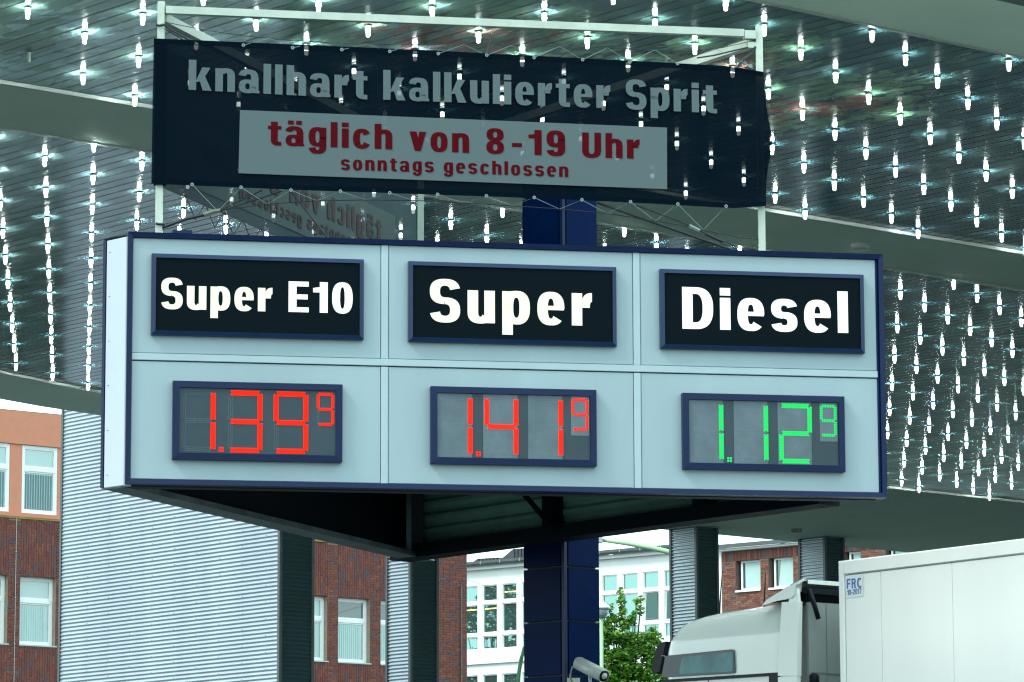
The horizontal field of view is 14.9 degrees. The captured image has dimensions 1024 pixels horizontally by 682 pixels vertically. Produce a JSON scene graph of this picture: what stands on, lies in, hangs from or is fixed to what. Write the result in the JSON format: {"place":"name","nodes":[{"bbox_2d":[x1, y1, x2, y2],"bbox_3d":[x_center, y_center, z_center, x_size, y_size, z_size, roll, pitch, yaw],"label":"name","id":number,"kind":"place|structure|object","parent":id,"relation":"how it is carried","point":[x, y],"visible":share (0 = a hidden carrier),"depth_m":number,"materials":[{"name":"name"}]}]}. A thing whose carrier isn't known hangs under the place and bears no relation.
{"place":"outdoors","nodes":[
{"label":"outdoors","id":0,"kind":"place"},
{"bbox_2d":[0,399,793,561],"label":"sky","id":1,"kind":"structure","parent":0,"point":[654,537],"materials":[{"name":"white"}]},
{"bbox_2d":[467,538,766,681],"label":"white office building","id":2,"kind":"structure","parent":0,"point":[495,630],"depth_m":151.82,"materials":[{"name":"paint"}]},
{"bbox_2d":[467,586,477,602],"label":"window","id":3,"kind":"structure","parent":2,"relation":"in","point":[472,592],"depth_m":153.42,"materials":[{"name":"teal glass"}]},
{"bbox_2d":[467,605,477,633],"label":"window","id":4,"kind":"structure","parent":2,"relation":"in","point":[472,611],"depth_m":153.27,"materials":[{"name":"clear glass"}]},
{"bbox_2d":[467,637,477,650],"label":"window","id":5,"kind":"structure","parent":2,"relation":"in","point":[472,642],"depth_m":153.12,"materials":[{"name":"teal glass"}]},
{"bbox_2d":[467,675,477,681],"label":"window","id":6,"kind":"structure","parent":2,"relation":"in","point":[474,678],"depth_m":152.89,"materials":[{"name":"teal glass"}]},
{"bbox_2d":[483,584,496,600],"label":"window","id":7,"kind":"structure","parent":2,"relation":"in","point":[489,593],"depth_m":152.86,"materials":[{"name":"teal glass"}]},
{"bbox_2d":[483,604,496,632],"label":"window","id":8,"kind":"structure","parent":2,"relation":"in","point":[489,610],"depth_m":152.71,"materials":[{"name":"teal glass"}]},
{"bbox_2d":[483,635,496,649],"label":"window","id":9,"kind":"structure","parent":2,"relation":"in","point":[489,642],"depth_m":152.56,"materials":[{"name":"teal glass"}]},
{"bbox_2d":[483,674,496,681],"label":"window","id":10,"kind":"structure","parent":2,"relation":"in","point":[492,677],"depth_m":152.34,"materials":[{"name":"teal glass"}]},
{"bbox_2d":[502,583,516,599],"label":"window","id":11,"kind":"structure","parent":2,"relation":"in","point":[510,587],"depth_m":152.26,"materials":[{"name":"teal glass"}]},
{"bbox_2d":[502,602,516,631],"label":"window","id":12,"kind":"structure","parent":2,"relation":"in","point":[509,610],"depth_m":152.07,"materials":[{"name":"teal glass"}]},
{"bbox_2d":[503,634,516,647],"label":"window","id":13,"kind":"structure","parent":2,"relation":"in","point":[509,641],"depth_m":151.93,"materials":[{"name":"teal glass"}]},
{"bbox_2d":[503,673,516,681],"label":"window","id":14,"kind":"structure","parent":2,"relation":"in","point":[508,677],"depth_m":151.70,"materials":[{"name":"teal glass"}]},
{"bbox_2d":[522,601,527,629],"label":"window","id":15,"kind":"structure","parent":2,"relation":"in","point":[523,622],"depth_m":151.63,"materials":[{"name":"white glass"}]},
{"bbox_2d":[602,574,616,591],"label":"window","id":16,"kind":"structure","parent":2,"relation":"in","point":[609,582],"depth_m":149.17,"materials":[{"name":"teal glass"}]},
{"bbox_2d":[602,594,616,619],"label":"window","id":17,"kind":"structure","parent":2,"relation":"in","point":[609,599],"depth_m":148.99,"materials":[{"name":"teal glass"}]},
{"bbox_2d":[623,573,637,589],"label":"window","id":18,"kind":"structure","parent":2,"relation":"in","point":[630,580],"depth_m":148.52,"materials":[{"name":"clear glass"}]},
{"bbox_2d":[624,593,637,621],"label":"window","id":19,"kind":"structure","parent":2,"relation":"in","point":[630,606],"depth_m":148.41,"materials":[{"name":"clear glass"}]},
{"bbox_2d":[643,571,658,588],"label":"window","id":20,"kind":"structure","parent":2,"relation":"in","point":[651,579],"depth_m":147.90,"materials":[{"name":"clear glass"}]},
{"bbox_2d":[644,591,658,621],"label":"window","id":21,"kind":"structure","parent":2,"relation":"in","point":[651,602],"depth_m":147.68,"materials":[{"name":"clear glass"}]},
{"bbox_2d":[644,624,658,636],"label":"window","id":22,"kind":"structure","parent":2,"relation":"in","point":[650,625],"depth_m":147.65,"materials":[{"name":"clear glass"}]},
{"bbox_2d":[664,570,668,586],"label":"window","id":23,"kind":"structure","parent":2,"relation":"in","point":[666,573],"depth_m":147.43,"materials":[{"name":"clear glass"}]},
{"bbox_2d":[664,590,669,619],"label":"window","id":24,"kind":"structure","parent":2,"relation":"in","point":[667,598],"depth_m":147.22,"materials":[{"name":"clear glass"}]},
{"bbox_2d":[665,623,669,636],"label":"window","id":25,"kind":"structure","parent":2,"relation":"in","point":[667,625],"depth_m":147.14,"materials":[{"name":"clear glass"}]},
{"bbox_2d":[599,537,668,554],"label":"fluorescent light","id":26,"kind":"object","parent":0,"point":[643,546],"visible":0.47,"depth_m":92.35,"materials":[{"name":"green"}]},
{"label":"ground","id":27,"kind":"structure","parent":0,"visible":0},
{"bbox_2d":[57,409,314,681],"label":"corrugated pier","id":28,"kind":"structure","parent":27,"relation":"on","point":[151,591],"depth_m":71.76,"materials":[{"name":"silver metal"}]},
{"bbox_2d":[0,409,466,681],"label":"brick office building","id":29,"kind":"structure","parent":27,"relation":"on","point":[349,615],"depth_m":111.69,"materials":[{"name":"brick"}]},
{"bbox_2d":[0,575,4,642],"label":"window","id":30,"kind":"structure","parent":29,"relation":"in","point":[2,578],"depth_m":110.39,"materials":[{"name":"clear glass"}]},
{"bbox_2d":[0,443,9,511],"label":"window","id":31,"kind":"structure","parent":29,"relation":"in","point":[4,447],"depth_m":110.83,"materials":[{"name":"white glass"}]},
{"bbox_2d":[19,577,52,645],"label":"window","id":32,"kind":"structure","parent":29,"relation":"in","point":[36,594],"depth_m":111.10,"materials":[{"name":"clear glass"}]},
{"bbox_2d":[21,445,56,514],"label":"window","id":33,"kind":"structure","parent":29,"relation":"in","point":[39,464],"depth_m":111.53,"materials":[{"name":"clear glass"}]},
{"bbox_2d":[314,596,323,660],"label":"window","id":34,"kind":"structure","parent":29,"relation":"in","point":[318,601],"depth_m":117.03,"materials":[{"name":"white glass"}]},
{"bbox_2d":[338,598,366,662],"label":"window","id":35,"kind":"structure","parent":29,"relation":"in","point":[351,612],"depth_m":117.77,"materials":[{"name":"clear glass"}]},
{"bbox_2d":[381,601,384,663],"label":"window","id":36,"kind":"structure","parent":29,"relation":"in","point":[382,602],"depth_m":118.49,"materials":[{"name":"white glass"}]},
{"bbox_2d":[462,578,669,620],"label":"overhead wire","id":37,"kind":"object","parent":29,"relation":"attached to","point":[522,595],"visible":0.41,"depth_m":115.45,"materials":[{"name":"grey metal"}]},
{"bbox_2d":[385,556,438,681],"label":"corrugated pier","id":38,"kind":"structure","parent":27,"relation":"on","point":[411,621],"depth_m":76.64,"materials":[{"name":"silver metal"}]},
{"bbox_2d":[100,1,887,681],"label":"price sign","id":39,"kind":"object","parent":27,"relation":"on","point":[556,393],"visible":1,"depth_m":28.40,"materials":[{"name":"grey metal"}]},
{"bbox_2d":[165,24,189,39],"bbox_3d":[-2.421,-2.235,28.472,0.244,0.149,0.014,1,-9,-10],"label":"stay cable","id":40,"kind":"object","parent":39,"relation":"attached to","point":[175,32],"visible":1,"depth_m":28.46,"materials":[{"name":"black metal"}]},
{"bbox_2d":[162,213,203,228],"bbox_3d":[-2.373,-0.864,28.261,0.318,0.129,0.024,1,-9,-10],"label":"turnbuckle","id":41,"kind":"object","parent":39,"relation":"attached to","point":[183,220],"visible":1,"depth_m":28.25,"materials":[{"name":"black"}]},
{"bbox_2d":[203,208,219,216],"bbox_3d":[-2.170,-0.926,28.308,0.126,0.068,0.033,1,-9,-10],"label":"turnbuckle","id":42,"kind":"object","parent":41,"relation":"attached to","point":[210,212],"visible":1,"depth_m":28.30,"materials":[{"name":"grey metal"}]},
{"bbox_2d":[220,191,281,211],"bbox_3d":[-1.890,-1.012,28.375,0.455,0.172,0.010,1,-9,-10],"label":"stay cable","id":43,"kind":"object","parent":42,"relation":"attached to","point":[250,201],"visible":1,"depth_m":28.37,"materials":[{"name":"black metal"}]},
{"bbox_2d":[220,190,261,209],"bbox_3d":[-1.969,-1.015,28.361,0.326,0.174,0.010,1,-9,-10],"label":"stay cable","id":44,"kind":"object","parent":39,"relation":"attached to","point":[240,200],"visible":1,"depth_m":28.36,"materials":[{"name":"black metal"}]},
{"bbox_2d":[163,184,415,239],"bbox_3d":[-1.670,-1.263,30.754,0.014,1.047,5.018,-4,-10,20],"label":"banner","id":45,"kind":"object","parent":39,"relation":"attached to","point":[375,218],"visible":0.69,"depth_m":31.06,"materials":[{"name":"grey"}]},
{"bbox_2d":[185,195,279,235],"bbox_3d":[-1.683,-0.694,30.584,0.006,0.155,4.084,-4,-10,20],"label":"lacing cord","id":46,"kind":"object","parent":45,"relation":"attached to","point":[226,218],"visible":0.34,"depth_m":29.34,"materials":[{"name":"grey fabric"}]},
{"bbox_2d":[291,192,327,237],"bbox_3d":[-1.470,-0.916,28.438,0.278,0.340,0.012,1,-9,-10],"label":"stay cable","id":47,"kind":"object","parent":39,"relation":"attached to","point":[311,217],"visible":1,"depth_m":28.43,"materials":[{"name":"black metal"}]},
{"bbox_2d":[165,22,755,51],"bbox_3d":[-0.354,-2.230,28.857,4.452,0.159,0.005,1,-9,-10],"label":"tension wire","id":48,"kind":"object","parent":39,"relation":"attached to","point":[457,44],"visible":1,"depth_m":28.83,"materials":[{"name":"black"}]},
{"bbox_2d":[245,38,747,64],"bbox_3d":[-0.091,-2.155,28.856,3.801,0.149,0.078,1,-9,-10],"label":"lacing cord","id":49,"kind":"object","parent":48,"relation":"attached to","point":[506,47],"visible":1,"depth_m":28.90,"materials":[{"name":"grey plastic"}]},
{"bbox_2d":[151,38,771,207],"bbox_3d":[-0.334,-1.582,28.702,4.603,1.119,0.126,1,-9,-9],"label":"banner","id":50,"kind":"object","parent":39,"relation":"attached to","point":[289,117],"visible":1,"depth_m":28.68,"materials":[{"name":"black"}]},
{"bbox_2d":[226,199,766,240],"bbox_3d":[-0.322,-0.892,28.648,4.500,0.256,0.006,1,-9,-10],"label":"tension wire","id":51,"kind":"object","parent":39,"relation":"attached to","point":[485,204],"visible":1,"depth_m":28.69,"materials":[{"name":"black metal"}]},
{"bbox_2d":[192,184,712,229],"bbox_3d":[-0.364,-0.973,28.615,3.964,0.205,0.078,1,-9,-10],"label":"lacing cord","id":52,"kind":"object","parent":51,"relation":"attached to","point":[455,200],"visible":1,"depth_m":28.63,"materials":[{"name":"white fabric"}]},
{"bbox_2d":[567,657,608,681],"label":"security camera","id":53,"kind":"object","parent":39,"relation":"attached to","point":[591,670],"visible":1,"depth_m":31.17,"materials":[{"name":"grey metal"}]},
{"bbox_2d":[596,201,734,249],"bbox_3d":[1.135,-0.843,28.911,1.042,0.350,0.019,1,-9,-10],"label":"stay cable","id":54,"kind":"object","parent":39,"relation":"attached to","point":[664,226],"visible":1,"depth_m":28.90,"materials":[{"name":"black metal"}]},
{"bbox_2d":[636,204,745,249],"bbox_3d":[1.328,-0.834,28.946,0.841,0.328,0.011,1,-9,-10],"label":"stay cable","id":55,"kind":"object","parent":39,"relation":"attached to","point":[685,224],"visible":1,"depth_m":28.93,"materials":[{"name":"black metal"}]},
{"bbox_2d":[705,233,722,242],"bbox_3d":[1.494,-0.763,28.964,0.141,0.078,0.024,1,-9,-10],"label":"turnbuckle","id":56,"kind":"object","parent":55,"relation":"attached to","point":[714,237],"visible":1,"depth_m":28.96,"materials":[{"name":"black metal"}]},
{"bbox_2d":[697,47,747,58],"bbox_3d":[1.581,-2.151,29.204,0.417,0.114,0.011,1,-9,-10],"label":"stay cable","id":57,"kind":"object","parent":39,"relation":"attached to","point":[722,53],"visible":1,"depth_m":29.20,"materials":[{"name":"black metal"}]},
{"bbox_2d":[736,46,755,67],"bbox_3d":[1.742,-2.107,29.229,0.172,0.198,0.022,1,-9,-10],"label":"cable loop","id":58,"kind":"object","parent":39,"relation":"attached to","point":[746,57],"visible":1,"depth_m":29.22,"materials":[{"name":"black metal"}]},
{"bbox_2d":[516,646,523,681],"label":"bent pole","id":59,"kind":"object","parent":27,"relation":"on","point":[520,666],"visible":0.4,"depth_m":69.94,"materials":[{"name":"green metal"}]},
{"bbox_2d":[599,600,610,667],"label":"globe street lamp","id":60,"kind":"object","parent":27,"relation":"on","point":[604,608],"visible":0.77,"depth_m":88.01,"materials":[{"name":"white metal"}]},
{"bbox_2d":[596,587,667,681],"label":"tree","id":61,"kind":"object","parent":27,"relation":"on","point":[631,651],"visible":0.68,"depth_m":103.87,"materials":[{"name":"green plant"}]},
{"bbox_2d":[669,526,718,641],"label":"corrugated pier","id":62,"kind":"structure","parent":27,"relation":"on","point":[694,573],"depth_m":81.09,"materials":[{"name":"metal"}]},
{"bbox_2d":[0,0,1023,551],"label":"canopy","id":63,"kind":"object","parent":62,"relation":"on","point":[56,112],"visible":0.38,"depth_m":45.81,"materials":[{"name":"grey metal"}]},
{"bbox_2d":[24,6,31,18],"bbox_3d":[-4.589,-3.110,37.130,0.074,0.125,0.074,0,-9,0],"label":"ceiling bulb","id":64,"kind":"object","parent":63,"relation":"attached to","point":[27,8],"visible":1,"depth_m":37.12,"materials":[{"name":"grey glass"}]},
{"bbox_2d":[25,50,32,61],"bbox_3d":[-4.796,-2.828,38.893,0.074,0.125,0.074,0,-9,0],"label":"ceiling bulb","id":65,"kind":"object","parent":63,"relation":"attached to","point":[28,55],"visible":1,"depth_m":38.88,"materials":[{"name":"grey glass"}]},
{"bbox_2d":[80,73,86,84],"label":"ceiling bulb","id":66,"kind":"object","parent":63,"relation":"attached to","point":[82,78],"visible":1,"depth_m":39.88,"materials":[{"name":"grey glass"}]},
{"bbox_2d":[81,31,87,43],"bbox_3d":[-4.160,-2.951,38.140,0.074,0.125,0.074,0,-9,0],"label":"ceiling bulb","id":67,"kind":"object","parent":63,"relation":"attached to","point":[84,39],"visible":1,"depth_m":38.12,"materials":[{"name":"grey glass"}]},
{"bbox_2d":[90,174,95,184],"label":"ceiling bulb","id":68,"kind":"object","parent":63,"relation":"attached to","point":[92,179],"visible":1,"depth_m":44.97,"materials":[{"name":"grey glass"}]},
{"bbox_2d":[132,95,137,106],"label":"ceiling bulb","id":69,"kind":"object","parent":63,"relation":"attached to","point":[134,100],"visible":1,"depth_m":40.90,"materials":[{"name":"grey glass"}]},
{"bbox_2d":[135,55,141,67],"bbox_3d":[-3.731,-2.791,39.149,0.074,0.125,0.074,0,-9,0],"label":"ceiling bulb","id":70,"kind":"object","parent":63,"relation":"attached to","point":[138,64],"visible":1,"depth_m":39.13,"materials":[{"name":"grey glass"}]},
{"bbox_2d":[139,160,144,170],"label":"ceiling bulb","id":71,"kind":"object","parent":63,"relation":"attached to","point":[141,165],"visible":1,"depth_m":44.20,"materials":[{"name":"grey glass"}]},
{"bbox_2d":[139,12,145,24],"bbox_3d":[-3.523,-3.073,37.387,0.074,0.125,0.074,0,-9,0],"label":"ceiling bulb","id":72,"kind":"object","parent":63,"relation":"attached to","point":[142,14],"visible":1,"depth_m":37.37,"materials":[{"name":"grey glass"}]},
{"bbox_2d":[253,18,259,30],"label":"ceiling bulb","id":73,"kind":"object","parent":63,"relation":"attached to","point":[255,20],"visible":1,"depth_m":37.63,"materials":[{"name":"grey glass"}]},
{"bbox_2d":[315,0,322,11],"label":"ceiling bulb","id":74,"kind":"object","parent":63,"relation":"attached to","point":[318,5],"visible":0.94,"depth_m":36.88,"materials":[{"name":"grey glass"}]},
{"bbox_2d":[364,24,371,36],"bbox_3d":[-1.392,-2.999,37.900,0.074,0.125,0.074,0,-9,0],"label":"ceiling bulb","id":75,"kind":"object","parent":63,"relation":"attached to","point":[367,26],"visible":1,"depth_m":37.88,"materials":[{"name":"grey glass"}]},
{"bbox_2d":[429,5,435,15],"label":"ceiling bulb","id":76,"kind":"object","parent":63,"relation":"attached to","point":[431,7],"visible":0.8,"depth_m":37.13,"materials":[{"name":"grey glass"}]},
{"bbox_2d":[475,30,481,42],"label":"ceiling bulb","id":77,"kind":"object","parent":63,"relation":"attached to","point":[478,35],"visible":1,"depth_m":38.14,"materials":[{"name":"grey glass"}]},
{"bbox_2d":[541,11,547,20],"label":"ceiling bulb","id":78,"kind":"object","parent":63,"relation":"attached to","point":[544,15],"visible":0.75,"depth_m":37.39,"materials":[{"name":"grey glass"}]},
{"bbox_2d":[584,36,590,48],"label":"ceiling bulb","id":79,"kind":"object","parent":63,"relation":"attached to","point":[586,38],"visible":0.98,"depth_m":38.40,"materials":[{"name":"grey glass"}]},
{"bbox_2d":[691,42,698,54],"bbox_3d":[1.805,-2.887,38.670,0.074,0.125,0.074,0,-9,0],"label":"ceiling bulb","id":80,"kind":"object","parent":63,"relation":"attached to","point":[694,44],"visible":1,"depth_m":38.66,"materials":[{"name":"grey glass"}]},
{"bbox_2d":[723,0,727,10],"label":"ceiling bulb","id":81,"kind":"object","parent":63,"relation":"attached to","point":[725,4],"visible":1,"depth_m":36.89,"materials":[{"name":"grey glass"}]},
{"bbox_2d":[761,23,767,35],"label":"ceiling bulb","id":82,"kind":"object","parent":63,"relation":"attached to","point":[764,28],"visible":0.82,"depth_m":37.90,"materials":[{"name":"grey glass"}]},
{"bbox_2d":[765,87,771,99],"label":"ceiling bulb","id":83,"kind":"object","parent":63,"relation":"attached to","point":[768,89],"visible":0.99,"depth_m":40.67,"materials":[{"name":"grey glass"}]},
{"bbox_2d":[797,48,804,59],"bbox_3d":[2.870,-2.850,38.926,0.074,0.125,0.074,0,-9,0],"label":"ceiling bulb","id":84,"kind":"object","parent":63,"relation":"attached to","point":[800,53],"visible":1,"depth_m":38.91,"materials":[{"name":"grey glass"}]},
{"bbox_2d":[801,162,806,172],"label":"ceiling bulb","id":85,"kind":"object","parent":63,"relation":"attached to","point":[803,167],"visible":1,"depth_m":44.46,"materials":[{"name":"grey glass"}]},
{"bbox_2d":[832,129,837,139],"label":"ceiling bulb","id":86,"kind":"object","parent":63,"relation":"attached to","point":[834,134],"visible":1,"depth_m":42.69,"materials":[{"name":"grey glass"}]},
{"bbox_2d":[832,71,838,82],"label":"ceiling bulb","id":87,"kind":"object","parent":63,"relation":"attached to","point":[835,76],"visible":1,"depth_m":39.92,"materials":[{"name":"grey glass"}]},
{"bbox_2d":[863,148,868,158],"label":"ceiling bulb","id":88,"kind":"object","parent":63,"relation":"attached to","point":[865,153],"visible":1,"depth_m":43.70,"materials":[{"name":"grey glass"}]},
{"bbox_2d":[865,93,871,104],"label":"ceiling bulb","id":89,"kind":"object","parent":63,"relation":"attached to","point":[868,98],"visible":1,"depth_m":40.93,"materials":[{"name":"grey glass"}]},
{"bbox_2d":[868,29,874,41],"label":"ceiling bulb","id":90,"kind":"object","parent":63,"relation":"attached to","point":[871,31],"visible":1,"depth_m":38.16,"materials":[{"name":"grey glass"}]},
{"bbox_2d":[897,114,902,124],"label":"ceiling bulb","id":91,"kind":"object","parent":63,"relation":"attached to","point":[899,119],"visible":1,"depth_m":41.94,"materials":[{"name":"grey glass"}]},
{"bbox_2d":[902,53,908,65],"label":"ceiling bulb","id":92,"kind":"object","parent":63,"relation":"attached to","point":[905,56],"visible":1,"depth_m":39.17,"materials":[{"name":"grey glass"}]},
{"bbox_2d":[927,133,932,144],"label":"ceiling bulb","id":93,"kind":"object","parent":63,"relation":"attached to","point":[929,135],"visible":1,"depth_m":42.95,"materials":[{"name":"grey glass"}]},
{"bbox_2d":[934,76,940,87],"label":"ceiling bulb","id":94,"kind":"object","parent":63,"relation":"attached to","point":[937,78],"visible":1,"depth_m":40.18,"materials":[{"name":"grey glass"}]},
{"bbox_2d":[956,152,961,163],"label":"ceiling bulb","id":95,"kind":"object","parent":63,"relation":"attached to","point":[958,154],"visible":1,"depth_m":43.96,"materials":[{"name":"grey glass"}]},
{"bbox_2d":[964,98,970,109],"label":"ceiling bulb","id":96,"kind":"object","parent":63,"relation":"attached to","point":[967,103],"visible":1,"depth_m":41.19,"materials":[{"name":"grey glass"}]},
{"bbox_2d":[994,118,999,129],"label":"ceiling bulb","id":97,"kind":"object","parent":63,"relation":"attached to","point":[996,120],"visible":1,"depth_m":42.20,"materials":[{"name":"grey glass"}]},
{"bbox_2d":[1005,59,1011,70],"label":"ceiling bulb","id":98,"kind":"object","parent":63,"relation":"attached to","point":[1008,64],"visible":1,"depth_m":39.42,"materials":[{"name":"grey glass"}]},
{"bbox_2d":[651,571,840,681],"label":"truck cab","id":99,"kind":"object","parent":27,"relation":"on","point":[793,635],"visible":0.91,"depth_m":33.68,"materials":[{"name":"white paint"}]},
{"bbox_2d":[719,540,909,612],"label":"brick annexe","id":100,"kind":"structure","parent":27,"relation":"on","point":[745,569],"depth_m":144.67,"materials":[{"name":"red brick"}]},
{"bbox_2d":[741,560,760,589],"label":"window","id":101,"kind":"structure","parent":100,"relation":"in","point":[750,574],"depth_m":145.15,"materials":[{"name":"clear glass"}]},
{"bbox_2d":[774,557,792,586],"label":"window","id":102,"kind":"structure","parent":100,"relation":"in","point":[783,567],"depth_m":144.19,"materials":[{"name":"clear glass"}]},
{"bbox_2d":[849,551,860,559],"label":"window","id":103,"kind":"structure","parent":100,"relation":"in","point":[852,555],"depth_m":142.30,"materials":[{"name":"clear glass"}]},
{"bbox_2d":[798,536,844,581],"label":"corrugated pier","id":104,"kind":"structure","parent":27,"relation":"on","point":[819,558],"depth_m":83.12,"materials":[{"name":"metal"}]},
{"bbox_2d":[839,539,1023,681],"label":"truck trailer","id":105,"kind":"object","parent":27,"relation":"on","point":[953,614],"visible":1,"depth_m":32.02,"materials":[{"name":"grey metal"}]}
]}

